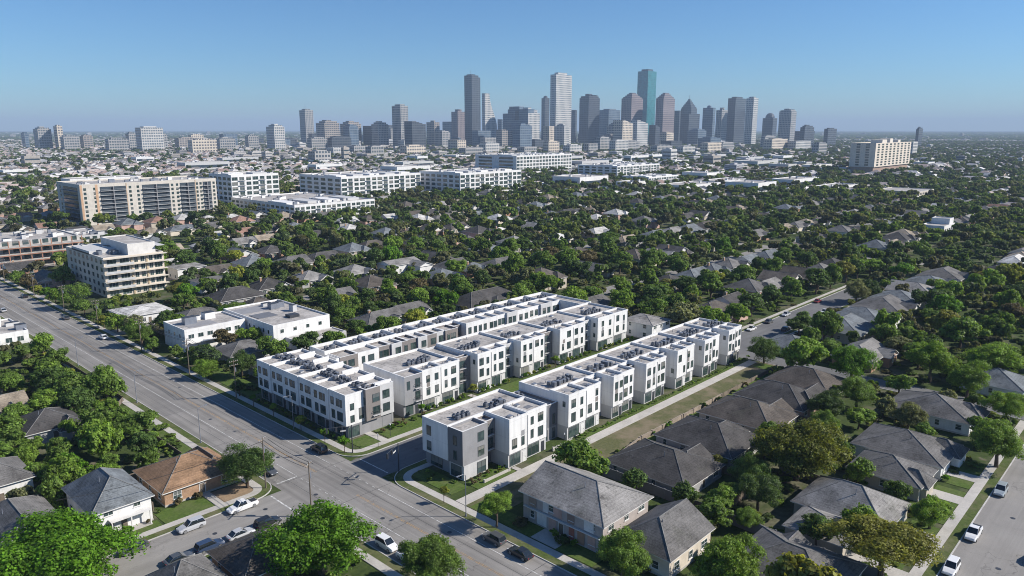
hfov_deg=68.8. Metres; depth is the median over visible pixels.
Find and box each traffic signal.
[326,425,352,452]
[386,443,399,472]
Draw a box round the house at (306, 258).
[275,254,313,269]
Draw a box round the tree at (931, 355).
[904,338,961,382]
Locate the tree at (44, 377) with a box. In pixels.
[29,365,63,387]
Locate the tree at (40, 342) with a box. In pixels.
[28,332,54,355]
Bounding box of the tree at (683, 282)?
[670,275,699,290]
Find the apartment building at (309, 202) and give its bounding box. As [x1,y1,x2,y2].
[231,192,374,214]
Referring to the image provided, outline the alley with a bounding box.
[351,434,425,476]
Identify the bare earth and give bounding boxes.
[211,482,252,501]
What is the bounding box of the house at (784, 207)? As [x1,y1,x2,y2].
[773,203,800,213]
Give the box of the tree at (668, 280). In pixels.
[659,278,674,294]
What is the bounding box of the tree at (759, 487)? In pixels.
[730,472,783,510]
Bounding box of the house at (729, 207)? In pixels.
[726,206,743,214]
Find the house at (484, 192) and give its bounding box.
[478,189,495,197]
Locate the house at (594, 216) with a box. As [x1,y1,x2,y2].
[591,213,609,220]
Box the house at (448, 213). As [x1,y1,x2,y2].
[446,212,467,220]
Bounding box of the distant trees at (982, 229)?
[0,139,1023,425]
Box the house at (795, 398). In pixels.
[732,380,825,417]
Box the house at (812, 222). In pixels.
[799,218,818,224]
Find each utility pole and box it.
[58,285,64,311]
[91,300,98,328]
[134,319,142,350]
[182,339,190,374]
[229,360,237,398]
[259,437,266,487]
[305,461,311,504]
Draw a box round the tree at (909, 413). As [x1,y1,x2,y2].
[887,401,928,428]
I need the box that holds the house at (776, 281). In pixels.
[761,277,787,293]
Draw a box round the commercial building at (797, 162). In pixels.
[793,161,811,163]
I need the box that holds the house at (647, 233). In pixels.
[639,229,666,242]
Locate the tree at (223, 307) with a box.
[216,305,229,311]
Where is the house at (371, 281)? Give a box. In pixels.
[354,274,397,293]
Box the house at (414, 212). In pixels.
[409,210,420,215]
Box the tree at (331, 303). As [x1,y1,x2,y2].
[321,292,341,314]
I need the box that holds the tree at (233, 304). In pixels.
[224,301,245,306]
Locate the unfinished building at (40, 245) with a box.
[0,229,83,269]
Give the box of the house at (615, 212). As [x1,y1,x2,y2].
[602,208,628,219]
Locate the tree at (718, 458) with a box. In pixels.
[713,454,727,463]
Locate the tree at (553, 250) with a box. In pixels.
[542,246,558,255]
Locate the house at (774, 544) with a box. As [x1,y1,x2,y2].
[745,526,867,575]
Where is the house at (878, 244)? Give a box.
[856,239,895,254]
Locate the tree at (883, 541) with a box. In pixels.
[814,512,946,575]
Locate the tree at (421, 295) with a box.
[413,290,428,302]
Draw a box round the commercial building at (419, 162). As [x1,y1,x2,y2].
[395,160,433,164]
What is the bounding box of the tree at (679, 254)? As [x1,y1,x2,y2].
[671,252,684,259]
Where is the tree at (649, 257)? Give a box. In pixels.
[638,247,661,265]
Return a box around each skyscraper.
[266,124,285,148]
[299,109,313,143]
[316,120,339,137]
[340,121,361,144]
[363,126,371,145]
[371,121,388,144]
[392,104,407,145]
[426,121,439,144]
[442,122,451,136]
[451,109,464,139]
[464,74,480,144]
[482,93,496,136]
[498,119,502,129]
[503,106,539,138]
[541,96,549,139]
[550,72,571,143]
[571,110,576,141]
[579,94,599,143]
[599,109,619,135]
[621,93,642,121]
[630,120,647,145]
[637,69,656,141]
[655,93,674,132]
[673,111,680,140]
[679,95,696,140]
[680,114,699,143]
[702,105,715,136]
[715,108,727,141]
[726,97,745,142]
[744,97,758,143]
[762,113,776,135]
[778,109,796,140]
[794,131,814,142]
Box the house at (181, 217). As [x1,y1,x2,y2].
[172,213,197,225]
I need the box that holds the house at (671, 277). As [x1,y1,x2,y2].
[653,274,682,292]
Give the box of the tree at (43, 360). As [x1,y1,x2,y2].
[34,357,59,370]
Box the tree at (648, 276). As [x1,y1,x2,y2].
[638,267,658,284]
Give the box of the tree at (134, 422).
[111,409,159,435]
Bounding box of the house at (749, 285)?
[723,278,777,301]
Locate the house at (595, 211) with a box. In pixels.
[587,205,605,213]
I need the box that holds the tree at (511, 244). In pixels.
[498,237,520,256]
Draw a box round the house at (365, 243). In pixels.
[360,240,383,245]
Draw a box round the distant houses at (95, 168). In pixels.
[0,138,1023,210]
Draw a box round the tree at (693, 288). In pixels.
[682,284,701,301]
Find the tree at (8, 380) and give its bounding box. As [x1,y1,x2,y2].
[0,372,25,392]
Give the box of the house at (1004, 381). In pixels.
[959,367,1023,396]
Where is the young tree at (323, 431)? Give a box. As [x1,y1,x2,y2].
[320,428,328,438]
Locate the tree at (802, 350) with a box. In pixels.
[779,336,829,365]
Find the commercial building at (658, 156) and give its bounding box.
[645,153,661,159]
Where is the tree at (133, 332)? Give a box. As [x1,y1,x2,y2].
[124,323,156,346]
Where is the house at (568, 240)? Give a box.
[543,233,574,242]
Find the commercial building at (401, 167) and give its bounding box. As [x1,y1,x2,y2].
[380,164,429,170]
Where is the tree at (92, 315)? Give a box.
[86,311,101,322]
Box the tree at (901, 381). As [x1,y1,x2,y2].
[883,374,917,392]
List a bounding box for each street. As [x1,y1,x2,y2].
[39,221,573,297]
[78,491,306,575]
[111,220,726,334]
[392,205,923,264]
[587,207,924,295]
[739,349,1023,419]
[741,290,861,349]
[938,446,1023,575]
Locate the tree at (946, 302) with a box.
[924,294,964,312]
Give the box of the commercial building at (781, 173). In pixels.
[763,172,805,175]
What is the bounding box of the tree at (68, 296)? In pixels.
[57,284,92,302]
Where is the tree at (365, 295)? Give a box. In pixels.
[355,287,375,303]
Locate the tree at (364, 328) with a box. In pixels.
[355,325,372,333]
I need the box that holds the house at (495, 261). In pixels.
[480,256,507,265]
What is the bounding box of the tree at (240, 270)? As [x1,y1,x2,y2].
[226,264,244,281]
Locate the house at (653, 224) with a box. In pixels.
[631,215,659,228]
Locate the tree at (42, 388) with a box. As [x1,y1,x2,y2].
[30,385,52,397]
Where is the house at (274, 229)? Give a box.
[260,225,278,234]
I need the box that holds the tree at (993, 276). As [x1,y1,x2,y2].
[981,268,1006,293]
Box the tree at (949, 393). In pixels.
[938,388,957,398]
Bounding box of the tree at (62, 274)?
[47,266,75,285]
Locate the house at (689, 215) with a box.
[673,212,698,222]
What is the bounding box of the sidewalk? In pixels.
[0,277,1023,575]
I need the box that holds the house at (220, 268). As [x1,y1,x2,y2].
[195,263,230,278]
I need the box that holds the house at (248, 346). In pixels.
[215,339,271,363]
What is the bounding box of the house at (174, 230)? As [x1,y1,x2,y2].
[163,224,195,235]
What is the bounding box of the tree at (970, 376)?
[946,359,992,397]
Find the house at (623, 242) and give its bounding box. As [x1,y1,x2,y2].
[617,234,642,246]
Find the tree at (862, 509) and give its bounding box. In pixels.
[839,502,878,544]
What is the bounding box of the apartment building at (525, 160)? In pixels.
[475,152,571,169]
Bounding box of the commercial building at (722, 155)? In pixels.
[701,153,725,157]
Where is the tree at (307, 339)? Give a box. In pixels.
[290,331,318,349]
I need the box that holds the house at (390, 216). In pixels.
[381,213,398,221]
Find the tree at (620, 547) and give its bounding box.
[596,525,652,575]
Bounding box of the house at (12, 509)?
[0,494,56,546]
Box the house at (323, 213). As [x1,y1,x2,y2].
[318,210,329,215]
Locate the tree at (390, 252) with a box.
[382,245,402,259]
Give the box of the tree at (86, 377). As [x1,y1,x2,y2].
[79,375,92,380]
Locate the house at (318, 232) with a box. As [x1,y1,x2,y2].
[313,230,329,240]
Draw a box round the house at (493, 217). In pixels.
[487,213,512,225]
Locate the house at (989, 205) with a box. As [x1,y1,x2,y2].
[987,204,1007,206]
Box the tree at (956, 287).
[934,279,964,295]
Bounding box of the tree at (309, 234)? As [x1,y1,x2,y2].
[299,230,316,247]
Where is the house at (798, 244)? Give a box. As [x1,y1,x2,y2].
[778,242,806,250]
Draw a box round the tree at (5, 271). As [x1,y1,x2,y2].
[0,269,8,276]
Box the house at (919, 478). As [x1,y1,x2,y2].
[845,449,938,501]
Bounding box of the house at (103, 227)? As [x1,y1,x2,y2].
[89,223,115,232]
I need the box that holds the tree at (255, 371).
[253,367,257,376]
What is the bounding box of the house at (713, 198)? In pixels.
[705,195,718,200]
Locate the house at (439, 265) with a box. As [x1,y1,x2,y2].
[432,257,466,269]
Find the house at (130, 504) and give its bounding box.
[61,467,154,532]
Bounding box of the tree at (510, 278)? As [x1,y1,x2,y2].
[503,271,519,284]
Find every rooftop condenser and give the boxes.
[455,414,460,420]
[497,398,502,404]
[551,381,556,387]
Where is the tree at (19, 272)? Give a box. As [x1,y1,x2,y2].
[12,270,23,273]
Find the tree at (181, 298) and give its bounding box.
[170,293,194,310]
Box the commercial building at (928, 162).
[913,161,934,163]
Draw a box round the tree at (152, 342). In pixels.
[144,336,159,351]
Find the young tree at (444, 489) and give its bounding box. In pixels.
[439,486,449,496]
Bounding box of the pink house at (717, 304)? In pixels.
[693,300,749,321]
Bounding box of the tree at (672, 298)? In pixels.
[662,292,689,310]
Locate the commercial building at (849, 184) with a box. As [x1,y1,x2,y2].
[816,183,856,189]
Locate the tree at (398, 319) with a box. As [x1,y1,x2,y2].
[387,316,401,324]
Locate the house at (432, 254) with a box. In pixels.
[421,250,453,264]
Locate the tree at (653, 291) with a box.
[640,284,667,302]
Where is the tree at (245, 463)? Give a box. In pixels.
[215,441,274,487]
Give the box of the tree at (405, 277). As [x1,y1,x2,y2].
[399,271,417,282]
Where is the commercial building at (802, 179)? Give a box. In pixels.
[772,176,816,184]
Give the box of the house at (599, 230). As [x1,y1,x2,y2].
[580,226,608,238]
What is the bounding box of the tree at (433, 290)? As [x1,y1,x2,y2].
[429,286,449,295]
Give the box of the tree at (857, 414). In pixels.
[844,407,876,429]
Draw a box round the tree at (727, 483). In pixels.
[719,482,738,489]
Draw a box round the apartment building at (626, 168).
[578,162,659,176]
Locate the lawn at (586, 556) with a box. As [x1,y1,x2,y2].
[122,341,986,575]
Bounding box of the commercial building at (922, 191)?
[883,187,933,195]
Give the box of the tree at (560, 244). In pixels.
[550,238,569,249]
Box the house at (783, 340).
[770,334,800,354]
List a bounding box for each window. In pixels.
[5,337,12,342]
[17,335,23,340]
[103,510,113,517]
[106,259,115,264]
[107,267,116,271]
[108,274,117,279]
[109,282,118,287]
[110,290,119,295]
[119,258,128,262]
[120,265,129,270]
[121,273,130,277]
[122,280,131,285]
[123,288,132,293]
[133,501,140,507]
[154,254,161,259]
[155,261,162,266]
[155,269,163,274]
[156,276,163,281]
[157,283,164,288]
[173,490,182,500]
[221,475,230,483]
[499,160,512,162]
[530,509,534,518]
[548,505,553,513]
[608,523,614,532]
[624,514,628,521]
[638,504,644,512]
[651,559,658,570]
[673,559,679,571]
[688,549,692,559]
[700,538,706,550]
[879,479,884,486]
[934,419,939,425]
[954,424,961,430]
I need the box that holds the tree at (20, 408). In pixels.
[7,401,33,415]
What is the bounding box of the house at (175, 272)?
[166,262,206,279]
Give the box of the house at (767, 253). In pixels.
[756,248,784,261]
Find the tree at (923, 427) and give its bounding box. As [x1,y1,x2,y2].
[915,421,937,435]
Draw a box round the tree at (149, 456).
[131,446,159,467]
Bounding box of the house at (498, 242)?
[495,235,532,252]
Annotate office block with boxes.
[21,132,29,146]
[33,127,52,148]
[53,125,62,147]
[60,135,80,149]
[80,134,93,147]
[105,138,128,150]
[125,132,136,148]
[135,126,164,150]
[163,134,167,147]
[174,137,198,147]
[187,139,216,152]
[188,134,203,138]
[216,137,235,149]
[219,134,237,144]
[245,134,258,147]
[285,138,296,143]
[285,139,290,145]
[307,137,327,148]
[308,133,315,137]
[308,150,330,159]
[326,147,349,153]
[327,136,350,146]
[343,124,358,144]
[348,145,364,151]
[365,145,383,155]
[388,128,392,139]
[398,139,404,146]
[400,145,425,152]
[404,121,425,145]
[435,130,449,145]
[448,140,465,148]
[450,137,460,139]
[459,147,482,154]
[472,130,490,144]
[479,142,498,151]
[480,137,495,142]
[496,130,511,146]
[512,123,531,147]
[517,146,536,152]
[532,139,543,146]
[543,126,553,141]
[543,140,558,151]
[554,124,568,145]
[563,144,581,150]
[583,143,597,150]
[594,136,610,148]
[607,123,612,133]
[609,139,627,150]
[612,120,632,139]
[628,140,635,150]
[636,141,639,148]
[648,125,659,144]
[650,144,671,151]
[659,132,673,144]
[661,141,681,147]
[676,145,694,154]
[687,129,705,144]
[698,137,720,146]
[700,142,721,152]
[721,142,733,148]
[760,135,775,146]
[763,138,787,150]
[787,141,810,149]
[799,125,813,145]
[812,142,826,152]
[823,128,836,144]
[910,142,917,153]
[915,127,922,145]
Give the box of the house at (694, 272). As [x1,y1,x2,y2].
[674,266,709,277]
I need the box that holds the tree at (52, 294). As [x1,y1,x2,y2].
[44,289,58,302]
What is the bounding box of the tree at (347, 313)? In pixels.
[334,305,355,323]
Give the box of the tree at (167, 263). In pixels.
[163,253,172,270]
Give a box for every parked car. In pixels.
[61,315,69,319]
[98,334,107,339]
[117,539,149,555]
[162,551,195,565]
[176,515,205,533]
[193,538,224,554]
[225,527,255,540]
[253,515,281,529]
[262,466,277,476]
[310,442,327,453]
[375,532,397,552]
[481,530,506,546]
[507,546,533,561]
[746,325,756,330]
[764,318,773,323]
[781,311,790,316]
[781,326,790,330]
[941,554,960,575]
[993,480,1008,496]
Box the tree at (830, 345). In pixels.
[820,340,841,360]
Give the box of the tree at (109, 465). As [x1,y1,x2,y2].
[91,463,120,469]
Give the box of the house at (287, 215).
[277,211,297,222]
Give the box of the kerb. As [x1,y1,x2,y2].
[0,282,1023,575]
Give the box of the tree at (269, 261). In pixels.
[254,257,273,270]
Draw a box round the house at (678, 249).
[656,244,693,255]
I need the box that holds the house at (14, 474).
[0,456,36,500]
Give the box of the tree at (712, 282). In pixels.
[701,273,724,299]
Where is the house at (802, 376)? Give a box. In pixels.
[764,366,845,393]
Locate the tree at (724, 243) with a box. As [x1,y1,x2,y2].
[715,237,731,249]
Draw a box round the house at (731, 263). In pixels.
[706,257,750,268]
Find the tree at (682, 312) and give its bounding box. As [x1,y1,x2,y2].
[665,302,703,322]
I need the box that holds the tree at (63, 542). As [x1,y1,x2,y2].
[0,506,150,575]
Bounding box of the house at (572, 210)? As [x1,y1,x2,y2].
[557,208,576,215]
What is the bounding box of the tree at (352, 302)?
[340,296,360,318]
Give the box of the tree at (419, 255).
[408,249,428,260]
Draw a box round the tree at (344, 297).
[339,293,349,302]
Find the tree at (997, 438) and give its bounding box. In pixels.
[969,418,1023,467]
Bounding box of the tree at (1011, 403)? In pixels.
[978,390,1023,417]
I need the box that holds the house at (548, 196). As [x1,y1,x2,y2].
[540,194,558,203]
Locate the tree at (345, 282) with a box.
[334,277,358,288]
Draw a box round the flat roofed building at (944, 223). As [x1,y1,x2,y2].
[924,216,954,230]
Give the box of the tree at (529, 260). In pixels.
[526,255,540,268]
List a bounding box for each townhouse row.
[257,348,393,438]
[310,292,590,369]
[363,302,627,417]
[422,318,741,480]
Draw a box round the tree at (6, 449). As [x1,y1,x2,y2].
[0,441,16,457]
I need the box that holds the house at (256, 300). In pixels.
[244,296,268,303]
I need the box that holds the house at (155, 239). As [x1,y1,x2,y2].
[146,236,161,242]
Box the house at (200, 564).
[145,553,227,575]
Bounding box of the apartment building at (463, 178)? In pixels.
[419,168,520,194]
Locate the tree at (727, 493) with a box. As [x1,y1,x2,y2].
[703,484,737,507]
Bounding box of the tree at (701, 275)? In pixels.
[694,269,716,291]
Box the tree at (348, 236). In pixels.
[337,230,354,244]
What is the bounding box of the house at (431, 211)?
[426,209,440,216]
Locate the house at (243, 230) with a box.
[235,226,259,236]
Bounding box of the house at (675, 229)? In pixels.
[663,226,681,239]
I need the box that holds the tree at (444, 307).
[437,302,455,313]
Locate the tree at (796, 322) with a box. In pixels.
[785,315,810,334]
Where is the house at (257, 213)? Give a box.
[245,210,267,217]
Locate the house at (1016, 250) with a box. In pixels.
[1007,247,1023,254]
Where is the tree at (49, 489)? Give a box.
[35,472,66,508]
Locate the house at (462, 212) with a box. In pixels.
[439,207,463,214]
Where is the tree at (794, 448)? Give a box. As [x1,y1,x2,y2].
[749,417,855,480]
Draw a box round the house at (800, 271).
[779,265,809,283]
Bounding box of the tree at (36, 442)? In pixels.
[20,436,45,449]
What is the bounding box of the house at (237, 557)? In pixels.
[206,522,304,575]
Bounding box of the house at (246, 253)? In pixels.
[222,247,259,261]
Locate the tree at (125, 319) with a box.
[122,314,143,325]
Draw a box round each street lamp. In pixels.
[197,404,206,442]
[456,475,466,516]
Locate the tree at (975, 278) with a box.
[964,273,987,291]
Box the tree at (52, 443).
[45,437,73,452]
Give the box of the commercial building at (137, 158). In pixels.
[131,156,153,161]
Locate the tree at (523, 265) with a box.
[517,259,525,271]
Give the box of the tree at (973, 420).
[965,415,1011,429]
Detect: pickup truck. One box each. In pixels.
[226,497,258,513]
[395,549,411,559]
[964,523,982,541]
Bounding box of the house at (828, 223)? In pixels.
[812,216,831,225]
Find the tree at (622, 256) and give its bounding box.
[607,251,633,274]
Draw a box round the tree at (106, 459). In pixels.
[95,453,119,464]
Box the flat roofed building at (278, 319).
[223,299,329,346]
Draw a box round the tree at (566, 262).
[560,258,574,274]
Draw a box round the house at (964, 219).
[958,216,975,223]
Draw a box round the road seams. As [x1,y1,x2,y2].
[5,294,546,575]
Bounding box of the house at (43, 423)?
[20,407,82,443]
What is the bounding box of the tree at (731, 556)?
[689,531,767,575]
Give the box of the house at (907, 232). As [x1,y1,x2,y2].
[885,228,920,240]
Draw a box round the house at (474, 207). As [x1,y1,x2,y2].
[463,205,481,212]
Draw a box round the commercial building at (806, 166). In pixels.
[801,163,831,168]
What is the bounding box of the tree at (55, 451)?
[43,441,75,463]
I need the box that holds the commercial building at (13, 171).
[0,168,45,174]
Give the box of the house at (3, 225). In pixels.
[0,219,9,228]
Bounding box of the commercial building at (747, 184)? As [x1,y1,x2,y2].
[725,179,776,191]
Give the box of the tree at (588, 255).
[577,250,598,261]
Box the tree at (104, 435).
[75,418,123,459]
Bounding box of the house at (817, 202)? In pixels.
[798,200,822,204]
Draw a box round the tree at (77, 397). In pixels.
[56,386,95,412]
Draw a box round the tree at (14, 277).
[9,272,21,285]
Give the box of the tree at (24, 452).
[12,442,39,465]
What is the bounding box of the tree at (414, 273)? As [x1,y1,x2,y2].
[404,270,420,277]
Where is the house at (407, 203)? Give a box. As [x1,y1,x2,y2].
[393,201,414,211]
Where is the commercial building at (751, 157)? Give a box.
[736,156,763,158]
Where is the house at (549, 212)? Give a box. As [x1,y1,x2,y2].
[540,210,559,219]
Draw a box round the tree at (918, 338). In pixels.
[911,335,926,341]
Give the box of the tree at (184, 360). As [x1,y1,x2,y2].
[177,356,195,365]
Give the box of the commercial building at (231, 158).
[216,157,257,161]
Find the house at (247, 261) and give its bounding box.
[230,255,273,269]
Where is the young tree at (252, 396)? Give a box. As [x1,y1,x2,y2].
[249,394,255,406]
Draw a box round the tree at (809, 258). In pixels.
[796,251,818,267]
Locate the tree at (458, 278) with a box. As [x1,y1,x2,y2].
[448,273,471,294]
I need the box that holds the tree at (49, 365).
[29,361,69,384]
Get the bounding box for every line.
[2,297,502,575]
[56,439,312,500]
[60,286,97,300]
[93,300,138,319]
[137,319,187,340]
[185,339,233,360]
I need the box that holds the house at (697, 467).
[608,438,725,491]
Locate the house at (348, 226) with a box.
[337,223,356,231]
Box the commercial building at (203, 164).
[177,161,229,168]
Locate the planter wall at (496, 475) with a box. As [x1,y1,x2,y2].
[483,467,510,482]
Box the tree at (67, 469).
[43,455,82,484]
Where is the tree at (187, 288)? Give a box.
[173,283,199,305]
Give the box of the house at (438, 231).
[420,224,449,234]
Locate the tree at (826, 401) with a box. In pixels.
[805,388,845,416]
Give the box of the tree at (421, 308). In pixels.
[407,306,426,315]
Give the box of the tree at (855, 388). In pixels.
[839,375,878,406]
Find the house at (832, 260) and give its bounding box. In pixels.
[814,258,841,264]
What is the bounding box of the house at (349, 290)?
[317,286,357,302]
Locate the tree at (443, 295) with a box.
[431,289,459,306]
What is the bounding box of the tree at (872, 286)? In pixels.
[863,279,881,296]
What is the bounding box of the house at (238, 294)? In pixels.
[203,286,266,306]
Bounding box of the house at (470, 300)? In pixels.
[450,286,511,310]
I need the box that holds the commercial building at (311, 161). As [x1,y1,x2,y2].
[308,159,350,162]
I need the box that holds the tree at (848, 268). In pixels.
[836,260,856,282]
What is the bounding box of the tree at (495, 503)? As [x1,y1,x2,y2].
[479,490,512,527]
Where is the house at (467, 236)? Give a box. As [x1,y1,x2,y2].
[448,233,474,244]
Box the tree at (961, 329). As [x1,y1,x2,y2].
[938,316,990,348]
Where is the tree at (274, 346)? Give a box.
[255,335,288,354]
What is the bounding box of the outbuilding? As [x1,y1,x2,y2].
[285,327,346,349]
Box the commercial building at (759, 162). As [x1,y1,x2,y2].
[734,159,777,167]
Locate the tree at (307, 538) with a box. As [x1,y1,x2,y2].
[251,497,382,575]
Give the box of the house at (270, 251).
[256,245,284,258]
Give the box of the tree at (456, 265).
[444,259,466,271]
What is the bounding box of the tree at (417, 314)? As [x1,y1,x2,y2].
[402,308,427,322]
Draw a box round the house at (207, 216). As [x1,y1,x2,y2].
[197,215,214,223]
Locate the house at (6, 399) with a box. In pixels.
[0,390,28,415]
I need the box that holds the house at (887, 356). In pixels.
[830,337,898,372]
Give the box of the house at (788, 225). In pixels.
[768,223,798,233]
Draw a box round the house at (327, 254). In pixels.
[308,250,337,266]
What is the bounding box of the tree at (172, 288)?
[164,282,182,293]
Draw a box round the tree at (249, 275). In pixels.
[240,269,259,282]
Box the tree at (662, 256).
[657,249,670,265]
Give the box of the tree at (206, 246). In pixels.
[199,237,214,259]
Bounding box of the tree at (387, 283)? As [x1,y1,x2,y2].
[380,278,395,293]
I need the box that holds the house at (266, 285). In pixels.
[249,277,293,295]
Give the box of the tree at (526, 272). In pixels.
[510,266,534,284]
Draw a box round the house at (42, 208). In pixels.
[37,203,59,212]
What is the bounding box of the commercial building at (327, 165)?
[308,163,342,169]
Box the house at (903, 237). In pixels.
[882,232,918,242]
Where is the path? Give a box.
[174,357,978,575]
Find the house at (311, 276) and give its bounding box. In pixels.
[287,270,333,287]
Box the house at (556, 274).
[535,267,567,290]
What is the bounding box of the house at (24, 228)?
[5,223,34,231]
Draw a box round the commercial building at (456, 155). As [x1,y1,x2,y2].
[443,154,469,157]
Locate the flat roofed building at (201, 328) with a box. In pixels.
[163,310,245,351]
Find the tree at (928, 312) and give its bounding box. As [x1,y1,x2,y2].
[920,308,940,316]
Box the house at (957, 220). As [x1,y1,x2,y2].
[954,218,969,223]
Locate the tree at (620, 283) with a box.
[608,276,631,290]
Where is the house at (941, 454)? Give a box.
[850,422,969,479]
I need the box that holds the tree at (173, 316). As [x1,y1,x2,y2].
[162,313,184,323]
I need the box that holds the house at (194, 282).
[188,275,224,293]
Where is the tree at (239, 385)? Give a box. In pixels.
[231,379,246,395]
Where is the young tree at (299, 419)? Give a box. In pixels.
[295,415,306,424]
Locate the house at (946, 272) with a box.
[915,266,968,281]
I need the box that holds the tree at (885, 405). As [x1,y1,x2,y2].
[875,395,897,417]
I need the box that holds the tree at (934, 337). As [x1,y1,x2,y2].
[923,334,943,348]
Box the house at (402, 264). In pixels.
[376,256,433,273]
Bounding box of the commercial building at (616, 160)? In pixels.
[596,158,621,161]
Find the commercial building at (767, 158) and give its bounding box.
[755,157,777,159]
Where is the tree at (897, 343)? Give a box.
[881,335,913,351]
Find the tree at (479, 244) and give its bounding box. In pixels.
[468,237,492,257]
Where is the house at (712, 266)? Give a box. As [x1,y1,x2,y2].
[704,262,732,272]
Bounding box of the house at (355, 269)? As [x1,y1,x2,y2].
[333,264,377,277]
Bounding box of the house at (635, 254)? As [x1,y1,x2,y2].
[625,248,656,266]
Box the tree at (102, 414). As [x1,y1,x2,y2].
[73,405,113,444]
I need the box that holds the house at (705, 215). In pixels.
[688,210,713,219]
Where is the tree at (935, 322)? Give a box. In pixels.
[924,309,960,337]
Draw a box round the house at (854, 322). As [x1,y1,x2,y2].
[808,313,878,343]
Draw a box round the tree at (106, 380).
[80,364,128,397]
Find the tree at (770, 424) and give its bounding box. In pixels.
[755,421,776,433]
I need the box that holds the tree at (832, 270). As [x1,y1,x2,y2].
[825,263,842,287]
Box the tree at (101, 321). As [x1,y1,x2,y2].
[95,315,109,327]
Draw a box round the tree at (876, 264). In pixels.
[860,258,885,275]
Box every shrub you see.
[109,391,119,395]
[157,440,166,446]
[164,450,173,455]
[175,497,182,504]
[192,491,202,496]
[549,528,558,535]
[570,539,577,545]
[664,421,672,426]
[941,474,950,479]
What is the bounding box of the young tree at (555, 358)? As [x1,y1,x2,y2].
[551,355,559,367]
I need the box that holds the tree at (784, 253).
[772,247,793,261]
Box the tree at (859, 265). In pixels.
[849,258,865,278]
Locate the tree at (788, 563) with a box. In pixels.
[763,551,841,575]
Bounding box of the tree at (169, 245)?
[159,239,180,250]
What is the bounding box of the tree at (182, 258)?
[171,252,197,264]
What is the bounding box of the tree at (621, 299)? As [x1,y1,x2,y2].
[608,289,634,307]
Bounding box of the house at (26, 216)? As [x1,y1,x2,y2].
[4,212,33,221]
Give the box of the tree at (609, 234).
[598,231,618,240]
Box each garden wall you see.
[624,436,640,448]
[640,414,682,439]
[682,393,722,417]
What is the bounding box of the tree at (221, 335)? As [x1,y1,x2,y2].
[212,328,238,343]
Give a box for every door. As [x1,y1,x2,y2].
[0,492,5,500]
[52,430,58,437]
[120,518,128,529]
[199,482,205,492]
[558,522,563,533]
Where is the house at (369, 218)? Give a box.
[357,215,376,224]
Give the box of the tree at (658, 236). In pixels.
[643,231,665,246]
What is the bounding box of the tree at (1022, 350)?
[1013,346,1023,369]
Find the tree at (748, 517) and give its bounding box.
[734,506,764,527]
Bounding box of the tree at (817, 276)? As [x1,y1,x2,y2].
[804,268,833,293]
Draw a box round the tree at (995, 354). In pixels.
[957,341,1023,369]
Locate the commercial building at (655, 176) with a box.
[622,173,677,180]
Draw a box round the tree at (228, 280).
[218,272,238,287]
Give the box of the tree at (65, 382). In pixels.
[52,369,89,397]
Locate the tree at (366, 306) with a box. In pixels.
[358,302,379,314]
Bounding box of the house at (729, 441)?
[653,415,757,466]
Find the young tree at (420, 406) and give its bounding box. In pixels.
[418,404,424,416]
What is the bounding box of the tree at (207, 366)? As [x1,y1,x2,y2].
[191,359,220,378]
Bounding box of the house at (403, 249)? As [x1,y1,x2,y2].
[398,238,428,251]
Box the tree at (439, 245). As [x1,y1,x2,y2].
[431,238,448,251]
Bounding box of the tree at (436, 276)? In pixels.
[432,272,449,283]
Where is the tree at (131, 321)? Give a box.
[120,318,137,338]
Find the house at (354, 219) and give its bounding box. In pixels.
[335,216,359,226]
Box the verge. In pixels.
[0,279,1023,575]
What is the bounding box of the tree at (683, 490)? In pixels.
[671,480,702,503]
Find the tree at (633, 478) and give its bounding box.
[618,467,647,488]
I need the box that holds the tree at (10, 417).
[0,407,26,437]
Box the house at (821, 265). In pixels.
[807,263,827,269]
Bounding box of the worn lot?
[466,361,777,517]
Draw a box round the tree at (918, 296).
[911,288,946,306]
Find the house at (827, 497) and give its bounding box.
[782,475,911,555]
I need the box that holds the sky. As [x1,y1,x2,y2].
[0,0,1023,130]
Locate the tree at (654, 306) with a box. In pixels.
[636,298,668,314]
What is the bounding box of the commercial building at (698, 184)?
[659,181,720,189]
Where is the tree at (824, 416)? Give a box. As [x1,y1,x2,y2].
[810,410,841,431]
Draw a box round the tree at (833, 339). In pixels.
[820,337,840,344]
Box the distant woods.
[0,131,1023,575]
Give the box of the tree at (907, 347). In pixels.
[902,342,924,369]
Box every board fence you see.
[46,349,181,454]
[129,473,153,510]
[603,468,877,575]
[643,438,734,476]
[722,365,776,396]
[725,395,812,421]
[726,492,746,508]
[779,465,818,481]
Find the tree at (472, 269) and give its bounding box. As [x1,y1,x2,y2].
[466,264,487,282]
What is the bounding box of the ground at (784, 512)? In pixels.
[0,130,1023,575]
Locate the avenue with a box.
[0,282,573,575]
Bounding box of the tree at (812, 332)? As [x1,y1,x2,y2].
[802,327,821,340]
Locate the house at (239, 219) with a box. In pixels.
[228,215,255,226]
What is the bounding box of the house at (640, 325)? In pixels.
[626,313,671,337]
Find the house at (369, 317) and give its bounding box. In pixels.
[347,306,406,330]
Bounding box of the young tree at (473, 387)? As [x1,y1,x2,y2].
[466,384,477,391]
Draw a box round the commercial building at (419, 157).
[407,155,427,158]
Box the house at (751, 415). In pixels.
[696,395,799,432]
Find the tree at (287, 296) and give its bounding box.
[276,291,296,302]

